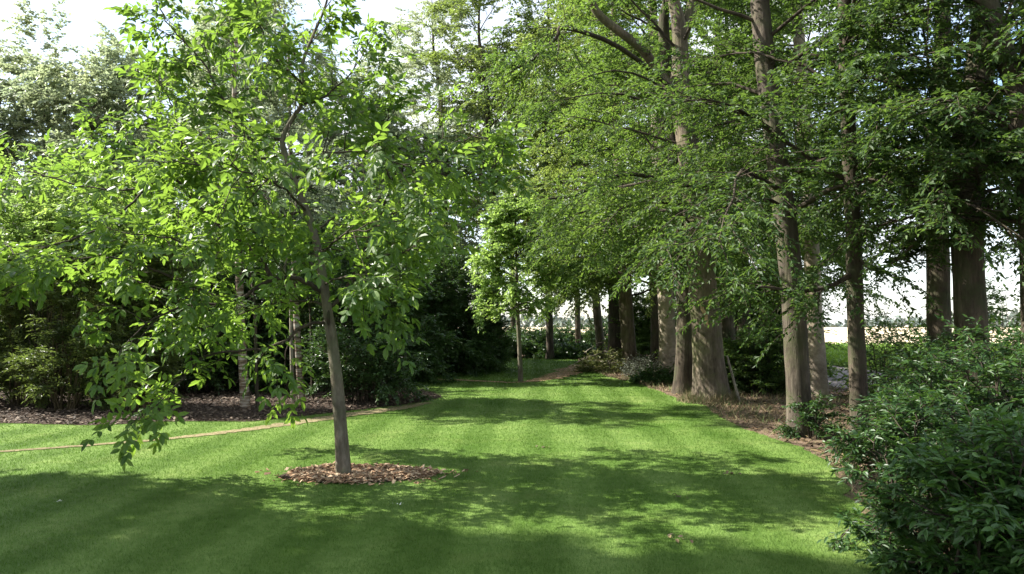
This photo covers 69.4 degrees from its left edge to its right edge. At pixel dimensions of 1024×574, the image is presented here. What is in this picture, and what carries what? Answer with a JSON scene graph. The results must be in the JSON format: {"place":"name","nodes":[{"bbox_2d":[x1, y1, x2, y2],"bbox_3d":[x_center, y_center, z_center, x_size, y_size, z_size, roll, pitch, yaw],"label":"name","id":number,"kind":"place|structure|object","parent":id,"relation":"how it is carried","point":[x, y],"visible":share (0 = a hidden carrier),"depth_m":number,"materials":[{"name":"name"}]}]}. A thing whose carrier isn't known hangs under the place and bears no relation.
{"place":"outdoors","nodes":[
{"label":"outdoors","id":0,"kind":"place"},
{"bbox_2d":[0,402,430,451],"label":"path","id":1,"kind":"structure","parent":0,"point":[361,412],"depth_m":11.78,"materials":[{"name":"beige gravel"}]},
{"bbox_2d":[0,358,920,573],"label":"lawn","id":2,"kind":"structure","parent":0,"point":[405,523],"depth_m":6.95,"materials":[{"name":"green plant"}]},
{"bbox_2d":[262,165,389,322],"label":"hedge shrub","id":3,"kind":"object","parent":2,"relation":"on","point":[349,189],"depth_m":25.38,"materials":[{"name":"green plant"}]},
{"bbox_2d":[278,50,422,238],"bbox_3d":[-7.048,-3.503,33.117,7.652,13.813,7.117,-1,-3,18],"label":"background tree","id":4,"kind":"object","parent":2,"relation":"on","point":[341,183],"visible":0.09,"depth_m":32.16,"materials":[{"name":"green plant"}]},
{"bbox_2d":[278,468,430,482],"bbox_3d":[-1.673,2.005,7.887,1.629,0.001,0.819,0,-3,0],"label":"soil ring","id":5,"kind":"object","parent":2,"relation":"on","point":[287,475],"visible":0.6,"depth_m":7.65,"materials":[{"name":"brown soil"}]},
{"bbox_2d":[0,0,536,473],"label":"walnut tree","id":6,"kind":"object","parent":5,"relation":"on","point":[192,164],"visible":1,"depth_m":7.66,"materials":[{"name":"green plant"}]},
{"bbox_2d":[255,461,476,485],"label":"wood chips","id":7,"kind":"object","parent":5,"relation":"on","point":[361,473],"visible":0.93,"depth_m":7.77,"materials":[{"name":"beige wood"}]},
{"bbox_2d":[337,112,481,327],"bbox_3d":[-4.286,-2.231,32.353,6.462,11.190,7.299,-2,-4,37],"label":"background tree","id":8,"kind":"object","parent":2,"relation":"on","point":[395,131],"visible":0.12,"depth_m":31.21,"materials":[{"name":"green plant"}]},
{"bbox_2d":[352,199,480,287],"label":"hazel bush","id":9,"kind":"object","parent":2,"relation":"on","point":[414,234],"visible":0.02,"depth_m":26.60,"materials":[{"name":"green plant"}]},
{"bbox_2d":[386,231,489,376],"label":"evergreen shrub","id":10,"kind":"object","parent":2,"relation":"on","point":[448,308],"visible":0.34,"depth_m":23.53,"materials":[{"name":"green plant"}]},
{"bbox_2d":[429,264,514,374],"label":"evergreen shrub","id":11,"kind":"object","parent":2,"relation":"on","point":[486,348],"visible":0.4,"depth_m":24.90,"materials":[{"name":"green plant"}]},
{"bbox_2d":[467,300,514,370],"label":"evergreen shrub","id":12,"kind":"object","parent":2,"relation":"on","point":[500,323],"visible":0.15,"depth_m":26.77,"materials":[{"name":"green plant"}]},
{"bbox_2d":[463,193,578,381],"bbox_3d":[0.273,-0.019,21.392,3.338,5.613,3.294,0,-3,0],"label":"lawn tree","id":13,"kind":"object","parent":2,"relation":"on","point":[500,220],"visible":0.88,"depth_m":20.78,"materials":[{"name":"green plant"}]},
{"bbox_2d":[562,337,649,373],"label":"leafy shrub","id":14,"kind":"object","parent":2,"relation":"on","point":[603,363],"visible":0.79,"depth_m":25.43,"materials":[{"name":"green plant"}]},
{"bbox_2d":[667,533,693,542],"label":"fallen leaves","id":15,"kind":"object","parent":2,"relation":"on","point":[677,540],"visible":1,"depth_m":5.51,"materials":[{"name":"beige plant"}]},
{"bbox_2d":[816,377,1023,573],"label":"leafy shrub","id":16,"kind":"object","parent":2,"relation":"on","point":[892,430],"visible":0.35,"depth_m":5.24,"materials":[{"name":"green plant"}]},
{"bbox_2d":[854,403,1023,573],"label":"leafy shrub","id":17,"kind":"object","parent":2,"relation":"on","point":[982,522],"visible":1,"depth_m":4.23,"materials":[{"name":"green plant"}]},
{"bbox_2d":[8,355,960,573],"bbox_3d":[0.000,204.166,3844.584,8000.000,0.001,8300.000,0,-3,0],"label":"ground","id":18,"kind":"structure","parent":0,"point":[814,446],"depth_m":12.27,"materials":[{"name":"brown soil"}]},
{"bbox_2d":[0,58,71,219],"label":"background tree","id":19,"kind":"object","parent":18,"relation":"on","point":[4,83],"visible":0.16,"depth_m":33.73,"materials":[{"name":"green plant"}]},
{"bbox_2d":[0,0,113,319],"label":"background tree","id":20,"kind":"object","parent":18,"relation":"on","point":[13,67],"visible":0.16,"depth_m":34.96,"materials":[{"name":"green plant"}]},
{"bbox_2d":[0,33,180,232],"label":"background tree","id":21,"kind":"object","parent":18,"relation":"on","point":[82,90],"visible":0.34,"depth_m":32.00,"materials":[{"name":"green plant"}]},
{"bbox_2d":[43,19,198,230],"bbox_3d":[-18.332,-4.557,35.400,9.010,16.152,8.742,2,-4,-38],"label":"background tree","id":22,"kind":"object","parent":18,"relation":"on","point":[115,55],"visible":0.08,"depth_m":33.51,"materials":[{"name":"green plant"}]},
{"bbox_2d":[106,12,260,216],"bbox_3d":[-14.753,-4.718,34.924,9.710,16.419,8.238,0,-3,0],"label":"background tree","id":23,"kind":"object","parent":18,"relation":"on","point":[176,42],"visible":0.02,"depth_m":32.87,"materials":[{"name":"green plant"}]},
{"bbox_2d":[0,380,440,424],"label":"mulch bed","id":24,"kind":"object","parent":18,"relation":"on","point":[179,408],"visible":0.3,"depth_m":14.07,"materials":[{"name":"brown wood"}]},
{"bbox_2d":[0,218,47,359],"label":"hedge shrub","id":25,"kind":"object","parent":24,"relation":"on","point":[1,318],"visible":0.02,"depth_m":19.69,"materials":[{"name":"green plant"}]},
{"bbox_2d":[0,257,52,399],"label":"evergreen shrub","id":26,"kind":"object","parent":24,"relation":"on","point":[6,375],"visible":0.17,"depth_m":15.00,"materials":[{"name":"green plant"}]},
{"bbox_2d":[1,219,70,351],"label":"hedge shrub","id":27,"kind":"object","parent":24,"relation":"on","point":[24,305],"visible":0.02,"depth_m":20.25,"materials":[{"name":"green plant"}]},
{"bbox_2d":[0,225,91,408],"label":"evergreen shrub","id":28,"kind":"object","parent":24,"relation":"on","point":[13,318],"visible":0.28,"depth_m":14.61,"materials":[{"name":"green plant"}]},
{"bbox_2d":[0,227,126,410],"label":"evergreen shrub","id":29,"kind":"object","parent":24,"relation":"on","point":[24,364],"visible":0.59,"depth_m":13.69,"materials":[{"name":"green plant"}]},
{"bbox_2d":[0,141,185,407],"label":"hazel bush","id":30,"kind":"object","parent":24,"relation":"on","point":[16,229],"visible":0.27,"depth_m":14.32,"materials":[{"name":"green plant"}]},
{"bbox_2d":[33,286,162,394],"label":"evergreen shrub","id":31,"kind":"object","parent":24,"relation":"on","point":[98,308],"visible":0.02,"depth_m":17.15,"materials":[{"name":"green plant"}]},
{"bbox_2d":[22,173,176,310],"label":"hedge shrub","id":32,"kind":"object","parent":24,"relation":"on","point":[117,198],"visible":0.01,"depth_m":24.90,"materials":[{"name":"green plant"}]},
{"bbox_2d":[27,206,215,385],"bbox_3d":[-10.189,0.181,20.044,5.478,5.840,4.032,0,-3,0],"label":"hedge shrub","id":33,"kind":"object","parent":24,"relation":"on","point":[201,259],"depth_m":19.62,"materials":[{"name":"green plant"}]},
{"bbox_2d":[70,221,200,412],"bbox_3d":[-7.164,0.569,13.958,2.247,4.048,2.172,0,-3,0],"label":"evergreen shrub","id":34,"kind":"object","parent":24,"relation":"on","point":[125,332],"visible":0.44,"depth_m":13.70,"materials":[{"name":"green plant"}]},
{"bbox_2d":[156,182,287,367],"bbox_3d":[-8.924,-0.296,23.243,5.894,6.822,4.050,0,-3,0],"label":"hedge shrub","id":35,"kind":"object","parent":24,"relation":"on","point":[200,237],"visible":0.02,"depth_m":22.75,"materials":[{"name":"green plant"}]},
{"bbox_2d":[152,233,295,394],"bbox_3d":[-7.491,0.538,18.019,4.519,4.783,3.370,0,-3,0],"label":"evergreen shrub","id":36,"kind":"object","parent":24,"relation":"on","point":[221,381],"visible":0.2,"depth_m":17.48,"materials":[{"name":"green plant"}]},
{"bbox_2d":[164,0,333,409],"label":"birch tree","id":37,"kind":"object","parent":24,"relation":"on","point":[245,402],"visible":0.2,"depth_m":14.08,"materials":[{"name":"green plant"}]},
{"bbox_2d":[215,174,304,407],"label":"sapling","id":38,"kind":"object","parent":24,"relation":"on","point":[255,368],"visible":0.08,"depth_m":14.32,"materials":[{"name":"green wood"}]},
{"bbox_2d":[172,243,354,391],"bbox_3d":[-5.933,0.630,18.481,5.090,4.250,3.349,0,-3,0],"label":"evergreen shrub","id":39,"kind":"object","parent":24,"relation":"on","point":[304,316],"visible":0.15,"depth_m":18.02,"materials":[{"name":"green plant"}]},
{"bbox_2d":[211,0,360,402],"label":"birch tree","id":40,"kind":"object","parent":24,"relation":"on","point":[325,200],"visible":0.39,"depth_m":15.36,"materials":[{"name":"green plant"}]},
{"bbox_2d":[242,162,341,402],"bbox_3d":[-4.633,-0.093,15.086,2.068,5.095,2.216,2,-3,-30],"label":"sapling","id":41,"kind":"object","parent":24,"relation":"on","point":[291,329],"visible":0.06,"depth_m":15.29,"materials":[{"name":"green wood"}]},
{"bbox_2d":[270,171,349,398],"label":"sapling","id":42,"kind":"object","parent":24,"relation":"on","point":[281,263],"visible":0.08,"depth_m":16.11,"materials":[{"name":"green wood"}]},
{"bbox_2d":[259,221,408,378],"bbox_3d":[-5.554,0.301,22.072,5.865,5.379,3.956,0,-3,0],"label":"hedge shrub","id":43,"kind":"object","parent":24,"relation":"on","point":[340,240],"visible":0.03,"depth_m":21.42,"materials":[{"name":"green plant"}]},
{"bbox_2d":[285,232,432,405],"bbox_3d":[-3.078,0.630,15.526,3.319,3.984,3.099,-2,-4,36],"label":"evergreen shrub","id":44,"kind":"object","parent":24,"relation":"on","point":[364,371],"visible":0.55,"depth_m":15.10,"materials":[{"name":"green plant"}]},
{"bbox_2d":[301,235,471,384],"bbox_3d":[-3.620,0.781,21.002,4.965,4.597,3.858,0,-3,0],"label":"hedge shrub","id":45,"kind":"object","parent":24,"relation":"on","point":[424,350],"visible":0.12,"depth_m":20.57,"materials":[{"name":"green plant"}]},
{"bbox_2d":[152,0,320,298],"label":"background tree","id":46,"kind":"object","parent":18,"relation":"on","point":[201,103],"visible":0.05,"depth_m":30.79,"materials":[{"name":"green plant"}]},
{"bbox_2d":[374,0,520,330],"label":"tree","id":47,"kind":"object","parent":18,"relation":"on","point":[419,64],"visible":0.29,"depth_m":35.94,"materials":[{"name":"green plant"}]},
{"bbox_2d":[409,0,584,338],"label":"tree","id":48,"kind":"object","parent":18,"relation":"on","point":[465,12],"visible":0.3,"depth_m":33.70,"materials":[{"name":"green plant"}]},
{"bbox_2d":[452,54,560,327],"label":"tree","id":49,"kind":"object","parent":18,"relation":"on","point":[512,322],"visible":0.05,"depth_m":46.07,"materials":[{"name":"green plant"}]},
{"bbox_2d":[502,328,536,358],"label":"leafy shrub","id":50,"kind":"object","parent":18,"relation":"on","point":[525,351],"visible":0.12,"depth_m":36.56,"materials":[{"name":"green plant"}]},
{"bbox_2d":[505,323,557,347],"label":"thicket","id":51,"kind":"object","parent":18,"relation":"on","point":[512,328],"visible":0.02,"depth_m":45.49,"materials":[{"name":"green plant"}]},
{"bbox_2d":[420,0,647,358],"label":"tree","id":52,"kind":"object","parent":18,"relation":"on","point":[482,102],"visible":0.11,"depth_m":34.15,"materials":[{"name":"green plant"}]},
{"bbox_2d":[506,327,579,357],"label":"leafy shrub","id":53,"kind":"object","parent":18,"relation":"on","point":[540,344],"visible":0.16,"depth_m":37.54,"materials":[{"name":"green plant"}]},
{"bbox_2d":[481,5,644,357],"bbox_3d":[3.898,-6.616,36.146,9.459,20.382,9.797,-1,-3,21],"label":"tree","id":54,"kind":"object","parent":18,"relation":"on","point":[598,325],"visible":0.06,"depth_m":35.68,"materials":[{"name":"green plant"}]},
{"bbox_2d":[524,318,605,346],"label":"thicket","id":55,"kind":"object","parent":18,"relation":"on","point":[567,330],"visible":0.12,"depth_m":44.29,"materials":[{"name":"green plant"}]},
{"bbox_2d":[530,339,606,358],"bbox_3d":[2.962,3.120,36.412,4.174,1.089,2.812,0,-3,0],"label":"ivy mound","id":56,"kind":"object","parent":18,"relation":"on","point":[562,351],"visible":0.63,"depth_m":35.82,"materials":[{"name":"green plant"}]},
{"bbox_2d":[490,0,647,360],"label":"tree","id":57,"kind":"object","parent":18,"relation":"on","point":[614,340],"visible":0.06,"depth_m":33.68,"materials":[{"name":"green plant"}]},
{"bbox_2d":[501,3,641,344],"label":"tree","id":58,"kind":"object","parent":18,"relation":"on","point":[578,329],"visible":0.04,"depth_m":41.81,"materials":[{"name":"green plant"}]},
{"bbox_2d":[569,315,637,350],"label":"thicket","id":59,"kind":"object","parent":18,"relation":"on","point":[591,335],"visible":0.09,"depth_m":43.37,"materials":[{"name":"green plant"}]},
{"bbox_2d":[482,0,750,372],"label":"tree","id":60,"kind":"object","parent":18,"relation":"on","point":[627,332],"visible":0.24,"depth_m":25.46,"materials":[{"name":"green plant"}]},
{"bbox_2d":[599,285,675,361],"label":"thicket","id":61,"kind":"object","parent":18,"relation":"on","point":[643,330],"visible":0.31,"depth_m":33.53,"materials":[{"name":"green plant"}]},
{"bbox_2d":[570,2,711,364],"bbox_3d":[5.866,-4.805,30.194,7.426,16.096,6.820,-2,-4,37],"label":"tree","id":62,"kind":"object","parent":18,"relation":"on","point":[654,338],"visible":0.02,"depth_m":29.79,"materials":[{"name":"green plant"}]},
{"bbox_2d":[618,352,669,376],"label":"lavender","id":63,"kind":"object","parent":18,"relation":"on","point":[632,368],"visible":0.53,"depth_m":22.59,"materials":[{"name":"green plant"}]},
{"bbox_2d":[628,360,673,385],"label":"ground cover","id":64,"kind":"object","parent":18,"relation":"on","point":[663,375],"visible":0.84,"depth_m":20.29,"materials":[{"name":"green plant"}]},
{"bbox_2d":[516,0,801,371],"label":"tree","id":65,"kind":"object","parent":18,"relation":"on","point":[667,332],"visible":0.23,"depth_m":22.96,"materials":[{"name":"green plant"}]},
{"bbox_2d":[439,0,880,402],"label":"tree","id":66,"kind":"object","parent":18,"relation":"on","point":[709,373],"visible":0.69,"depth_m":14.69,"materials":[{"name":"green plant"}]},
{"bbox_2d":[521,0,844,393],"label":"tree","id":67,"kind":"object","parent":18,"relation":"on","point":[682,380],"visible":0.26,"depth_m":17.58,"materials":[{"name":"green plant"}]},
{"bbox_2d":[652,269,763,357],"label":"thicket","id":68,"kind":"object","parent":18,"relation":"on","point":[720,308],"visible":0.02,"depth_m":24.67,"materials":[{"name":"green plant"}]},
{"bbox_2d":[676,386,748,405],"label":"straw tuft","id":69,"kind":"object","parent":18,"relation":"on","point":[687,398],"visible":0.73,"depth_m":15.19,"materials":[{"name":"beige plant"}]},
{"bbox_2d":[726,356,740,403],"bbox_3d":[4.616,1.935,15.423,0.066,0.986,0.491,1,-3,-18],"label":"stick","id":70,"kind":"object","parent":18,"relation":"on","point":[733,379],"visible":0.96,"depth_m":15.40,"materials":[{"name":"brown wood"}]},
{"bbox_2d":[615,0,867,363],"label":"tree","id":71,"kind":"object","parent":18,"relation":"on","point":[727,324],"visible":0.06,"depth_m":20.88,"materials":[{"name":"green plant"}]},
{"bbox_2d":[627,0,869,356],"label":"tree","id":72,"kind":"object","parent":18,"relation":"on","point":[769,273],"visible":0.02,"depth_m":22.28,"materials":[{"name":"green plant"}]},
{"bbox_2d":[722,322,778,394],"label":"undergrowth","id":73,"kind":"object","parent":18,"relation":"on","point":[727,354],"visible":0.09,"depth_m":17.81,"materials":[{"name":"green plant"}]},
{"bbox_2d":[723,318,785,396],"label":"undergrowth","id":74,"kind":"object","parent":18,"relation":"on","point":[755,378],"visible":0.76,"depth_m":17.09,"materials":[{"name":"green plant"}]},
{"bbox_2d":[736,288,775,369],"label":"sapling","id":75,"kind":"object","parent":18,"relation":"on","point":[755,315],"visible":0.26,"depth_m":18.45,"materials":[{"name":"green plant"}]},
{"bbox_2d":[501,307,1020,326],"bbox_3d":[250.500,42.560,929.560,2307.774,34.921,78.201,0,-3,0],"label":"wood","id":76,"kind":"object","parent":18,"relation":"on","point":[560,322],"visible":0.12,"depth_m":915.38,"materials":[{"name":"green plant"}]},
{"bbox_2d":[745,304,783,390],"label":"sapling","id":77,"kind":"object","parent":18,"relation":"on","point":[780,307],"visible":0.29,"depth_m":17.36,"materials":[{"name":"green plant"}]},
{"bbox_2d":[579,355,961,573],"bbox_3d":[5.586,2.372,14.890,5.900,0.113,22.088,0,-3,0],"label":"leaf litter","id":78,"kind":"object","parent":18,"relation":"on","point":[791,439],"visible":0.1,"depth_m":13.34,"materials":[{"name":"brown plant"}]},
{"bbox_2d":[735,280,846,377],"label":"thicket","id":79,"kind":"object","parent":18,"relation":"on","point":[829,372],"visible":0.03,"depth_m":23.49,"materials":[{"name":"green plant"}]},
{"bbox_2d":[758,314,830,375],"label":"undergrowth","id":80,"kind":"object","parent":18,"relation":"on","point":[769,336],"visible":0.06,"depth_m":18.87,"materials":[{"name":"green plant"}]},
{"bbox_2d":[584,0,1023,436],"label":"tree","id":81,"kind":"object","parent":18,"relation":"on","point":[777,178],"visible":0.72,"depth_m":9.42,"materials":[{"name":"green plant"}]},
{"bbox_2d":[707,0,902,337],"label":"tree","id":82,"kind":"object","parent":18,"relation":"on","point":[842,286],"visible":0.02,"depth_m":23.50,"materials":[{"name":"green plant"}]},
{"bbox_2d":[589,0,1023,441],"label":"tree","id":83,"kind":"object","parent":18,"relation":"on","point":[854,295],"visible":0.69,"depth_m":9.64,"materials":[{"name":"green plant"}]},
{"bbox_2d":[771,386,846,439],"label":"leafy shrub","id":84,"kind":"object","parent":18,"relation":"on","point":[815,425],"visible":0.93,"depth_m":10.52,"materials":[{"name":"green plant"}]},
{"bbox_2d":[691,0,1001,398],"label":"tree","id":85,"kind":"object","parent":18,"relation":"on","point":[818,367],"visible":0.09,"depth_m":16.28,"materials":[{"name":"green plant"}]},
{"bbox_2d":[843,296,912,391],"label":"sapling","id":86,"kind":"object","parent":18,"relation":"on","point":[893,336],"visible":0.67,"depth_m":14.95,"materials":[{"name":"green plant"}]},
{"bbox_2d":[749,0,1023,406],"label":"tree","id":87,"kind":"object","parent":18,"relation":"on","point":[969,288],"visible":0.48,"depth_m":9.27,"materials":[{"name":"green plant"}]},
{"bbox_2d":[826,311,953,397],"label":"thicket","id":88,"kind":"object","parent":18,"relation":"on","point":[899,343],"visible":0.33,"depth_m":16.01,"materials":[{"name":"green plant"}]},
{"bbox_2d":[817,359,986,472],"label":"leafy shrub","id":89,"kind":"object","parent":18,"relation":"on","point":[860,425],"visible":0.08,"depth_m":7.94,"materials":[{"name":"green plant"}]},
{"bbox_2d":[782,0,1023,380],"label":"tree","id":90,"kind":"object","parent":18,"relation":"on","point":[938,284],"visible":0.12,"depth_m":11.88,"materials":[{"name":"green plant"}]},
{"bbox_2d":[796,0,1023,378],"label":"tree","id":91,"kind":"object","parent":18,"relation":"on","point":[1012,88],"visible":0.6,"depth_m":8.45,"materials":[{"name":"green plant"}]},
{"bbox_2d":[879,322,1008,406],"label":"leafy shrub","id":92,"kind":"object","parent":18,"relation":"on","point":[948,337],"visible":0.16,"depth_m":11.47,"materials":[{"name":"green plant"}]},
{"bbox_2d":[865,314,1023,492],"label":"leafy shrub","id":93,"kind":"object","parent":18,"relation":"on","point":[992,377],"visible":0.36,"depth_m":6.47,"materials":[{"name":"green plant"}]},
{"bbox_2d":[891,267,1022,406],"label":"thicket","id":94,"kind":"object","parent":18,"relation":"on","point":[1001,310],"visible":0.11,"depth_m":13.79,"materials":[{"name":"green plant"}]},
{"bbox_2d":[438,364,581,382],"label":"path","id":95,"kind":"structure","parent":0,"point":[553,376],"depth_m":23.67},
{"bbox_2d":[0,0,1020,325],"label":"sky","id":96,"kind":"structure","parent":0,"point":[83,16],"materials":[{"name":"white"}]},
{"bbox_2d":[729,312,755,344],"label":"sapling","id":97,"kind":"object","parent":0,"point":[741,325],"visible":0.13,"depth_m":20.87,"materials":[{"name":"green plant"}]},
{"bbox_2d":[509,326,1021,344],"bbox_3d":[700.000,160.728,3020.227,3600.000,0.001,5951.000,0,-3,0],"label":"wheat field","id":98,"kind":"structure","parent":0,"point":[841,332],"depth_m":156.66,"materials":[{"name":"beige plant"}]},
{"bbox_2d":[828,366,1007,400],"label":"track","id":99,"kind":"structure","parent":0,"point":[837,383],"depth_m":22.49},
{"bbox_2d":[825,341,1021,386],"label":"crop field","id":100,"kind":"structure","parent":0,"point":[881,371],"depth_m":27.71,"materials":[{"name":"plant"}]}
]}

